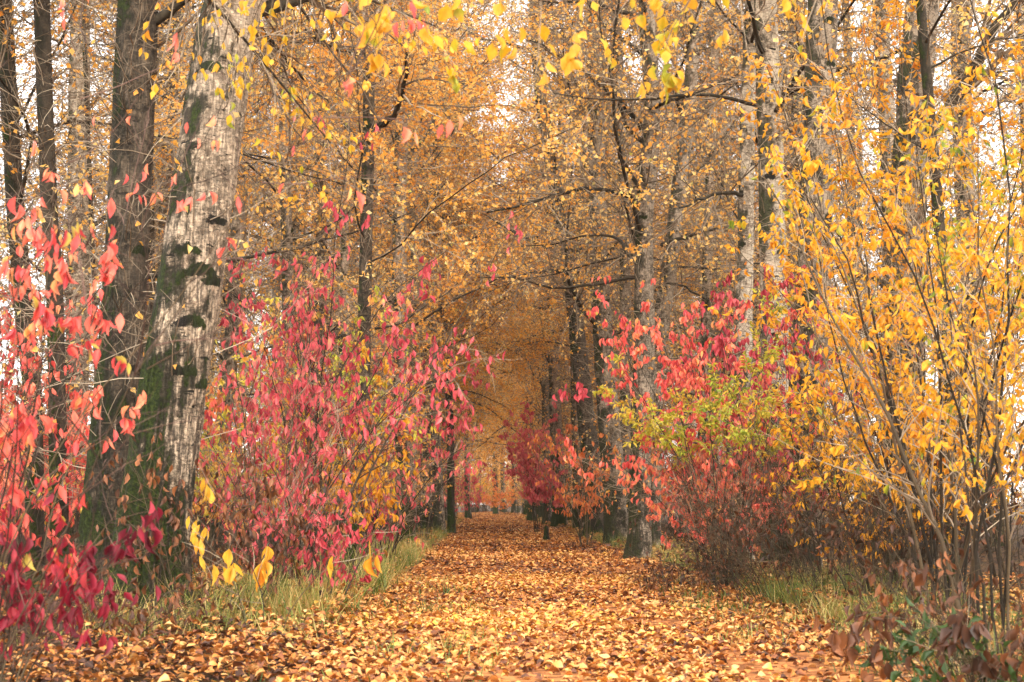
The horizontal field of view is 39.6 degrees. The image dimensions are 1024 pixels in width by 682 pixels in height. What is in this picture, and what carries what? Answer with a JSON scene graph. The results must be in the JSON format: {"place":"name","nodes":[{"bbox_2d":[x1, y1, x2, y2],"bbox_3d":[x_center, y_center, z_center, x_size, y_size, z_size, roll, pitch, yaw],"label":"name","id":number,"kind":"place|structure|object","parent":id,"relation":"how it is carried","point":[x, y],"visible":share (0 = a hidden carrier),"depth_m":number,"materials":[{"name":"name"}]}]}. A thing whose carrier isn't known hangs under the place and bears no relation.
{"place":"outdoors","nodes":[
{"label":"outdoors","id":0,"kind":"place"},
{"bbox_2d":[0,505,1023,681],"bbox_3d":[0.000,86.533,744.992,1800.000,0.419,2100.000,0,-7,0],"label":"ground","id":1,"kind":"structure","parent":0,"point":[135,678],"depth_m":14.25,"materials":[{"name":"soil"}]},
{"bbox_2d":[0,285,87,581],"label":"dogwood shrub","id":2,"kind":"object","parent":1,"relation":"on","point":[47,511],"visible":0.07,"depth_m":23.81,"materials":[{"name":"red plant"}]},
{"bbox_2d":[0,284,93,587],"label":"dogwood shrub","id":3,"kind":"object","parent":1,"relation":"on","point":[52,479],"visible":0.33,"depth_m":19.34,"materials":[{"name":"red plant"}]},
{"bbox_2d":[0,175,146,679],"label":"dogwood shrub","id":4,"kind":"object","parent":1,"relation":"on","point":[38,238],"visible":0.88,"depth_m":8.61,"materials":[{"name":"red plant"}]},
{"bbox_2d":[0,461,168,681],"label":"dogwood shrub","id":5,"kind":"object","parent":1,"relation":"on","point":[88,585],"visible":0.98,"depth_m":8.81,"materials":[{"name":"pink plant"}]},
{"bbox_2d":[0,0,196,501],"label":"cottonwood tree","id":6,"kind":"object","parent":1,"relation":"on","point":[89,165],"visible":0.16,"depth_m":26.67,"materials":[{"name":"orange plant"}]},
{"bbox_2d":[0,306,237,531],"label":"dogwood shrub","id":7,"kind":"object","parent":1,"relation":"on","point":[211,406],"visible":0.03,"depth_m":27.00,"materials":[{"name":"red plant"}]},
{"bbox_2d":[0,525,240,654],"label":"weed clump","id":8,"kind":"object","parent":1,"relation":"on","point":[142,615],"visible":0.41,"depth_m":12.84,"materials":[{"name":"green plant"}]},
{"bbox_2d":[5,6,302,407],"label":"cottonwood tree","id":9,"kind":"object","parent":1,"relation":"on","point":[273,284],"visible":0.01,"depth_m":56.88,"materials":[{"name":"orange plant"}]},
{"bbox_2d":[0,0,323,598],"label":"cottonwood tree","id":10,"kind":"object","parent":1,"relation":"on","point":[42,23],"visible":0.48,"depth_m":20.29,"materials":[{"name":"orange plant"}]},
{"bbox_2d":[0,0,343,388],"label":"cottonwood tree","id":11,"kind":"object","parent":1,"relation":"on","point":[150,304],"visible":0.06,"depth_m":37.78,"materials":[{"name":"brown plant"}]},
{"bbox_2d":[0,0,389,474],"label":"cottonwood tree","id":12,"kind":"object","parent":1,"relation":"on","point":[239,173],"visible":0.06,"depth_m":44.19,"materials":[{"name":"brown plant"}]},
{"bbox_2d":[52,401,353,626],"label":"weed clump","id":13,"kind":"object","parent":1,"relation":"on","point":[245,537],"visible":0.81,"depth_m":14.97,"materials":[{"name":"brown plant"}]},
{"bbox_2d":[0,0,426,592],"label":"cottonwood tree","id":14,"kind":"object","parent":1,"relation":"on","point":[8,24],"visible":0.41,"depth_m":22.31,"materials":[{"name":"orange plant"}]},
{"bbox_2d":[19,0,441,600],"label":"cottonwood tree","id":15,"kind":"object","parent":1,"relation":"on","point":[131,16],"visible":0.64,"depth_m":17.58,"materials":[{"name":"brown plant"}]},
{"bbox_2d":[0,0,473,660],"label":"dogwood shrub","id":16,"kind":"object","parent":1,"relation":"on","point":[348,86],"visible":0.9,"depth_m":8.49,"materials":[{"name":"pink plant"}]},
{"bbox_2d":[35,0,441,619],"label":"cottonwood tree","id":17,"kind":"object","parent":1,"relation":"on","point":[181,378],"visible":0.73,"depth_m":15.94,"materials":[{"name":"grey plant"}]},
{"bbox_2d":[191,375,285,549],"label":"understorey shrub","id":18,"kind":"object","parent":1,"relation":"on","point":[215,464],"visible":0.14,"depth_m":37.79,"materials":[{"name":"red plant"}]},
{"bbox_2d":[0,0,488,552],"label":"cottonwood tree","id":19,"kind":"object","parent":1,"relation":"on","point":[102,222],"visible":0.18,"depth_m":33.31,"materials":[{"name":"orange plant"}]},
{"bbox_2d":[59,0,439,542],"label":"cottonwood tree","id":20,"kind":"object","parent":1,"relation":"on","point":[230,362],"visible":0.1,"depth_m":50.15,"materials":[{"name":"orange plant"}]},
{"bbox_2d":[17,516,508,681],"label":"grass","id":21,"kind":"structure","parent":1,"relation":"on","point":[382,578],"depth_m":15.59,"materials":[{"name":"green plant"}]},
{"bbox_2d":[29,0,534,551],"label":"cottonwood tree","id":22,"kind":"object","parent":1,"relation":"on","point":[289,238],"visible":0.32,"depth_m":36.02,"materials":[{"name":"orange plant"}]},
{"bbox_2d":[184,471,401,639],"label":"dogwood shrub","id":23,"kind":"object","parent":1,"relation":"on","point":[230,573],"visible":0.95,"depth_m":13.69,"materials":[{"name":"yellow plant"}]},
{"bbox_2d":[90,0,501,202],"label":"cottonwood tree","id":24,"kind":"object","parent":1,"relation":"on","point":[266,61],"visible":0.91,"depth_m":12.15,"materials":[{"name":"yellow plant"}]},
{"bbox_2d":[208,463,388,597],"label":"dogwood shrub","id":25,"kind":"object","parent":1,"relation":"on","point":[321,544],"visible":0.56,"depth_m":17.89,"materials":[{"name":"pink plant"}]},
{"bbox_2d":[209,20,392,513],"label":"cottonwood tree","id":26,"kind":"object","parent":1,"relation":"on","point":[278,288],"visible":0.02,"depth_m":69.22,"materials":[{"name":"orange plant"}]},
{"bbox_2d":[204,319,413,549],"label":"dogwood shrub","id":27,"kind":"object","parent":1,"relation":"on","point":[224,436],"visible":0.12,"depth_m":30.90,"materials":[{"name":"red plant"}]},
{"bbox_2d":[192,284,444,557],"bbox_3d":[-5.033,1.735,29.964,6.595,6.036,7.137,3,-7,-22],"label":"dogwood shrub","id":28,"kind":"object","parent":1,"relation":"on","point":[224,413],"visible":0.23,"depth_m":29.09,"materials":[{"name":"yellow plant"}]},
{"bbox_2d":[155,0,481,536],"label":"cottonwood tree","id":29,"kind":"object","parent":1,"relation":"on","point":[344,258],"visible":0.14,"depth_m":50.50,"materials":[{"name":"orange plant"}]},
{"bbox_2d":[155,6,507,519],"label":"cottonwood tree","id":30,"kind":"object","parent":1,"relation":"on","point":[294,227],"visible":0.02,"depth_m":63.10,"materials":[{"name":"orange plant"}]},
{"bbox_2d":[238,325,457,560],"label":"dogwood shrub","id":31,"kind":"object","parent":1,"relation":"on","point":[391,502],"visible":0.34,"depth_m":24.91,"materials":[{"name":"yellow plant"}]},
{"bbox_2d":[176,13,537,487],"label":"cottonwood tree","id":32,"kind":"object","parent":1,"relation":"on","point":[322,305],"visible":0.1,"depth_m":55.48,"materials":[{"name":"orange plant"}]},
{"bbox_2d":[194,244,521,590],"bbox_3d":[-2.806,1.073,18.999,3.833,4.918,6.578,3,-7,-26],"label":"dogwood shrub","id":33,"kind":"object","parent":1,"relation":"on","point":[245,431],"visible":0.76,"depth_m":18.88,"materials":[{"name":"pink plant"}]},
{"bbox_2d":[217,101,526,585],"bbox_3d":[-3.129,0.411,21.714,5.772,6.860,5.463,-3,-7,26],"label":"dogwood shrub","id":34,"kind":"object","parent":1,"relation":"on","point":[350,417],"visible":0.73,"depth_m":20.63,"materials":[{"name":"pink plant"}]},
{"bbox_2d":[322,388,482,562],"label":"dogwood shrub","id":35,"kind":"object","parent":1,"relation":"on","point":[402,522],"visible":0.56,"depth_m":26.64,"materials":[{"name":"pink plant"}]},
{"bbox_2d":[246,0,570,513],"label":"cottonwood tree","id":36,"kind":"object","parent":1,"relation":"on","point":[524,353],"visible":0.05,"depth_m":67.01,"materials":[{"name":"orange plant"}]},
{"bbox_2d":[272,0,554,531],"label":"cottonwood tree","id":37,"kind":"object","parent":1,"relation":"on","point":[451,156],"visible":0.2,"depth_m":55.25,"materials":[{"name":"orange plant"}]},
{"bbox_2d":[244,1,582,529],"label":"cottonwood tree","id":38,"kind":"object","parent":1,"relation":"on","point":[494,394],"visible":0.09,"depth_m":60.60,"materials":[{"name":"orange plant"}]},
{"bbox_2d":[250,0,600,549],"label":"cottonwood tree","id":39,"kind":"object","parent":1,"relation":"on","point":[367,168],"visible":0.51,"depth_m":29.36,"materials":[{"name":"orange plant"}]},
{"bbox_2d":[324,0,538,525],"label":"cottonwood tree","id":40,"kind":"object","parent":1,"relation":"on","point":[466,441],"visible":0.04,"depth_m":71.73,"materials":[{"name":"orange plant"}]},
{"bbox_2d":[329,99,539,500],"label":"cottonwood tree","id":41,"kind":"object","parent":1,"relation":"on","point":[501,372],"visible":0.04,"depth_m":87.24,"materials":[{"name":"orange plant"}]},
{"bbox_2d":[369,346,500,542],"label":"dogwood shrub","id":42,"kind":"object","parent":1,"relation":"on","point":[461,427],"visible":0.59,"depth_m":44.00,"materials":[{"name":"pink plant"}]},
{"bbox_2d":[251,0,635,541],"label":"cottonwood tree","id":43,"kind":"object","parent":1,"relation":"on","point":[406,155],"visible":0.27,"depth_m":45.23,"materials":[{"name":"orange plant"}]},
{"bbox_2d":[333,0,565,533],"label":"cottonwood tree","id":44,"kind":"object","parent":1,"relation":"on","point":[451,522],"visible":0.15,"depth_m":60.51,"materials":[{"name":"orange plant"}]},
{"bbox_2d":[373,133,539,520],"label":"cottonwood tree","id":45,"kind":"object","parent":1,"relation":"on","point":[509,395],"visible":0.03,"depth_m":92.34,"materials":[{"name":"orange plant"}]},
{"bbox_2d":[370,0,569,531],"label":"cottonwood tree","id":46,"kind":"object","parent":1,"relation":"on","point":[423,519],"visible":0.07,"depth_m":64.57,"materials":[{"name":"orange plant"}]},
{"bbox_2d":[390,0,580,532],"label":"cottonwood tree","id":47,"kind":"object","parent":1,"relation":"on","point":[438,520],"visible":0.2,"depth_m":58.97,"materials":[{"name":"orange plant"}]},
{"bbox_2d":[454,72,562,508],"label":"cottonwood tree","id":48,"kind":"object","parent":1,"relation":"on","point":[499,430],"visible":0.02,"depth_m":96.98,"materials":[{"name":"orange plant"}]},
{"bbox_2d":[383,0,690,536],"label":"cottonwood tree","id":49,"kind":"object","parent":1,"relation":"on","point":[599,524],"visible":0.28,"depth_m":54.22,"materials":[{"name":"orange plant"}]},
{"bbox_2d":[457,158,617,523],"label":"cottonwood tree","id":50,"kind":"object","parent":1,"relation":"on","point":[548,512],"visible":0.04,"depth_m":87.77,"materials":[{"name":"brown plant"}]},
{"bbox_2d":[499,394,576,532],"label":"dogwood shrub","id":51,"kind":"object","parent":1,"relation":"on","point":[532,490],"visible":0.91,"depth_m":61.40,"materials":[{"name":"red plant"}]},
{"bbox_2d":[505,129,572,522],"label":"cottonwood tree","id":52,"kind":"object","parent":1,"relation":"on","point":[522,407],"visible":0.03,"depth_m":92.58,"materials":[{"name":"orange plant"}]},
{"bbox_2d":[466,65,616,527],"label":"cottonwood tree","id":53,"kind":"object","parent":1,"relation":"on","point":[557,518],"visible":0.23,"depth_m":75.83,"materials":[{"name":"brown plant"}]},
{"bbox_2d":[439,0,691,517],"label":"cottonwood tree","id":54,"kind":"object","parent":1,"relation":"on","point":[623,305],"visible":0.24,"depth_m":48.88,"materials":[{"name":"orange plant"}]},
{"bbox_2d":[329,0,815,104],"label":"cottonwood tree","id":55,"kind":"object","parent":1,"relation":"on","point":[568,63],"visible":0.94,"depth_m":8.22,"materials":[{"name":"yellow plant"}]},
{"bbox_2d":[527,418,621,546],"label":"dogwood shrub","id":56,"kind":"object","parent":1,"relation":"on","point":[583,503],"visible":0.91,"depth_m":42.45,"materials":[{"name":"red plant"}]},
{"bbox_2d":[483,31,681,528],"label":"cottonwood tree","id":57,"kind":"object","parent":1,"relation":"on","point":[575,520],"visible":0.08,"depth_m":68.01,"materials":[{"name":"brown plant"}]},
{"bbox_2d":[464,0,705,543],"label":"cottonwood tree","id":58,"kind":"object","parent":1,"relation":"on","point":[615,516],"visible":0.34,"depth_m":44.59,"materials":[{"name":"orange plant"}]},
{"bbox_2d":[471,0,717,496],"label":"cottonwood tree","id":59,"kind":"object","parent":1,"relation":"on","point":[520,147],"visible":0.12,"depth_m":58.39,"materials":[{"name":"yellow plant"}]},
{"bbox_2d":[435,0,758,490],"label":"cottonwood tree","id":60,"kind":"object","parent":1,"relation":"on","point":[499,132],"visible":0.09,"depth_m":61.63,"materials":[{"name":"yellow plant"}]},
{"bbox_2d":[489,10,722,486],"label":"cottonwood tree","id":61,"kind":"object","parent":1,"relation":"on","point":[541,317],"visible":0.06,"depth_m":70.97,"materials":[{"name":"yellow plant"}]},
{"bbox_2d":[431,0,802,549],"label":"cottonwood tree","id":62,"kind":"object","parent":1,"relation":"on","point":[690,74],"visible":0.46,"depth_m":38.45,"materials":[{"name":"orange plant"}]},
{"bbox_2d":[441,0,798,558],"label":"cottonwood tree","id":63,"kind":"object","parent":1,"relation":"on","point":[643,217],"visible":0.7,"depth_m":33.81,"materials":[{"name":"orange plant"}]},
{"bbox_2d":[503,4,755,498],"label":"cottonwood tree","id":64,"kind":"object","parent":1,"relation":"on","point":[549,334],"visible":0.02,"depth_m":69.08,"materials":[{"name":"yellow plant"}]},
{"bbox_2d":[552,255,840,569],"bbox_3d":[3.618,1.511,26.076,5.404,5.694,3.048,-6,-9,42],"label":"dogwood shrub","id":65,"kind":"object","parent":1,"relation":"on","point":[717,339],"visible":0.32,"depth_m":25.02,"materials":[{"name":"red plant"}]},
{"bbox_2d":[563,403,862,587],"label":"dogwood shrub","id":66,"kind":"object","parent":1,"relation":"on","point":[657,508],"visible":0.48,"depth_m":22.53,"materials":[{"name":"red plant"}]},
{"bbox_2d":[593,276,833,585],"bbox_3d":[3.026,1.430,21.863,3.365,4.898,4.337,-3,-7,24],"label":"dogwood shrub","id":67,"kind":"object","parent":1,"relation":"on","point":[669,418],"visible":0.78,"depth_m":22.00,"materials":[{"name":"yellow plant"}]},
{"bbox_2d":[578,1,848,530],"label":"cottonwood tree","id":68,"kind":"object","parent":1,"relation":"on","point":[720,361],"visible":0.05,"depth_m":61.35,"materials":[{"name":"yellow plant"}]},
{"bbox_2d":[628,545,853,594],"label":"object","id":69,"kind":"object","parent":1,"relation":"on","point":[660,581],"visible":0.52,"depth_m":21.00,"materials":[{"name":"plant"}]},
{"bbox_2d":[500,0,992,566],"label":"cottonwood tree","id":70,"kind":"object","parent":1,"relation":"on","point":[766,42],"visible":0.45,"depth_m":27.80,"materials":[{"name":"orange plant"}]},
{"bbox_2d":[518,3,976,468],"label":"cottonwood tree","id":71,"kind":"object","parent":1,"relation":"on","point":[719,90],"visible":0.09,"depth_m":53.50,"materials":[{"name":"orange plant"}]},
{"bbox_2d":[581,275,919,581],"bbox_3d":[3.724,1.388,23.259,5.311,5.297,4.277,0,-7,0],"label":"dogwood shrub","id":72,"kind":"object","parent":1,"relation":"on","point":[696,381],"visible":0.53,"depth_m":22.77,"materials":[{"name":"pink plant"}]},
{"bbox_2d":[605,0,900,543],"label":"cottonwood tree","id":73,"kind":"object","parent":1,"relation":"on","point":[708,316],"visible":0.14,"depth_m":44.45,"materials":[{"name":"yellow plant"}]},
{"bbox_2d":[652,280,882,575],"bbox_3d":[4.658,1.571,24.703,4.928,5.255,3.934,1,-7,-11],"label":"dogwood shrub","id":74,"kind":"object","parent":1,"relation":"on","point":[768,365],"visible":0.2,"depth_m":23.92,"materials":[{"name":"red plant"}]},
{"bbox_2d":[608,0,934,465],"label":"cottonwood tree","id":75,"kind":"object","parent":1,"relation":"on","point":[756,305],"visible":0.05,"depth_m":50.04,"materials":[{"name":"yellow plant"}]},
{"bbox_2d":[523,515,1023,681],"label":"grass","id":76,"kind":"structure","parent":1,"relation":"on","point":[787,597],"depth_m":16.98,"materials":[{"name":"green plant"}]},
{"bbox_2d":[605,422,998,602],"bbox_3d":[4.000,2.322,19.365,5.600,2.709,6.291,0,-7,0],"label":"bramble thicket","id":77,"kind":"object","parent":1,"relation":"on","point":[735,542],"visible":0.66,"depth_m":19.10,"materials":[{"name":"brown plant"}]},
{"bbox_2d":[587,0,1017,473],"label":"cottonwood tree","id":78,"kind":"object","parent":1,"relation":"on","point":[735,216],"visible":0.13,"depth_m":44.03,"materials":[{"name":"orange plant"}]},
{"bbox_2d":[711,0,896,574],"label":"cottonwood tree","id":79,"kind":"object","parent":1,"relation":"on","point":[816,35],"visible":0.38,"depth_m":25.28,"materials":[{"name":"grey plant"}]},
{"bbox_2d":[617,0,1002,558],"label":"cottonwood tree","id":80,"kind":"object","parent":1,"relation":"on","point":[744,293],"visible":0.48,"depth_m":29.15,"materials":[{"name":"orange plant"}]},
{"bbox_2d":[632,383,1023,610],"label":"bramble thicket","id":81,"kind":"object","parent":1,"relation":"on","point":[832,534],"visible":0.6,"depth_m":16.52,"materials":[{"name":"brown plant"}]},
{"bbox_2d":[667,0,1020,529],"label":"cottonwood tree","id":82,"kind":"object","parent":1,"relation":"on","point":[897,54],"visible":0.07,"depth_m":64.48,"materials":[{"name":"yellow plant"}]},
{"bbox_2d":[679,0,1023,591],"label":"cottonwood tree","id":83,"kind":"object","parent":1,"relation":"on","point":[925,53],"visible":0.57,"depth_m":19.55,"materials":[{"name":"yellow plant"}]},
{"bbox_2d":[681,0,1023,551],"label":"cottonwood tree","id":84,"kind":"object","parent":1,"relation":"on","point":[882,167],"visible":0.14,"depth_m":36.72,"materials":[{"name":"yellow plant"}]},
{"bbox_2d":[750,300,969,577],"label":"dogwood shrub","id":85,"kind":"object","parent":1,"relation":"on","point":[799,469],"visible":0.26,"depth_m":21.36,"materials":[{"name":"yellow plant"}]},
{"bbox_2d":[705,0,1023,579],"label":"dogwood shrub","id":86,"kind":"object","parent":1,"relation":"on","point":[844,176],"visible":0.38,"depth_m":20.09,"materials":[{"name":"yellow plant"}]},
{"bbox_2d":[713,45,1023,600],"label":"dogwood shrub","id":87,"kind":"object","parent":1,"relation":"on","point":[929,151],"visible":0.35,"depth_m":17.54,"materials":[{"name":"yellow plant"}]},
{"bbox_2d":[722,345,1023,601],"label":"dogwood shrub","id":88,"kind":"object","parent":1,"relation":"on","point":[831,460],"visible":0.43,"depth_m":17.83,"materials":[{"name":"yellow plant"}]},
{"bbox_2d":[728,103,1023,618],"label":"dogwood shrub","id":89,"kind":"object","parent":1,"relation":"on","point":[878,326],"visible":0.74,"depth_m":15.09,"materials":[{"name":"yellow plant"}]},
{"bbox_2d":[744,0,1023,655],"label":"dogwood shrub","id":90,"kind":"object","parent":1,"relation":"on","point":[811,167],"visible":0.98,"depth_m":11.85,"materials":[{"name":"yellow plant"}]},
{"bbox_2d":[754,0,1023,545],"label":"cottonwood tree","id":91,"kind":"object","parent":1,"relation":"on","point":[960,114],"visible":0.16,"depth_m":43.58,"materials":[{"name":"yellow plant"}]},
{"bbox_2d":[796,0,1023,592],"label":"dogwood shrub","id":92,"kind":"object","parent":1,"relation":"on","point":[914,66],"visible":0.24,"depth_m":20.08,"materials":[{"name":"yellow plant"}]},
{"bbox_2d":[810,0,1023,584],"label":"cottonwood tree","id":93,"kind":"object","parent":1,"relation":"on","point":[901,119],"visible":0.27,"depth_m":22.23,"materials":[{"name":"plant"}]},
{"bbox_2d":[811,547,1023,681],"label":"bramble bush","id":94,"kind":"object","parent":1,"relation":"on","point":[962,632],"visible":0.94,"depth_m":9.45,"materials":[{"name":"brown plant"}]},
{"bbox_2d":[818,504,1023,674],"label":"weed clump","id":95,"kind":"object","parent":1,"relation":"on","point":[878,621],"visible":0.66,"depth_m":10.90,"materials":[{"name":"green plant"}]},
{"bbox_2d":[834,0,1023,533],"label":"cottonwood tree","id":96,"kind":"object","parent":1,"relation":"on","point":[999,180],"visible":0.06,"depth_m":60.44,"materials":[{"name":"yellow plant"}]},
{"bbox_2d":[836,0,1023,292],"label":"cottonwood tree","id":97,"kind":"object","parent":1,"relation":"on","point":[1011,83],"visible":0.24,"depth_m":37.97,"materials":[{"name":"yellow plant"}]},
{"bbox_2d":[850,595,1023,681],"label":"leafy plant","id":98,"kind":"object","parent":1,"relation":"on","point":[910,642],"visible":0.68,"depth_m":9.66,"materials":[{"name":"green plant"}]},
{"bbox_2d":[881,0,1023,496],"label":"cottonwood tree","id":99,"kind":"object","parent":1,"relation":"on","point":[1021,189],"visible":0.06,"depth_m":53.73,"materials":[{"name":"yellow plant"}]},
{"bbox_2d":[0,0,1023,504],"label":"sky","id":100,"kind":"structure","parent":0,"point":[32,79],"materials":[{"name":"white"}]},
{"bbox_2d":[284,523,976,681],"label":"path","id":101,"kind":"structure","parent":0,"point":[556,676],"depth_m":11.91,"materials":[{"name":"orange plant"}]},
{"bbox_2d":[0,511,1023,681],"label":"fallen leaves","id":102,"kind":"object","parent":101,"relation":"on","point":[484,532],"visible":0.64,"depth_m":13.88,"materials":[{"name":"orange plant"}]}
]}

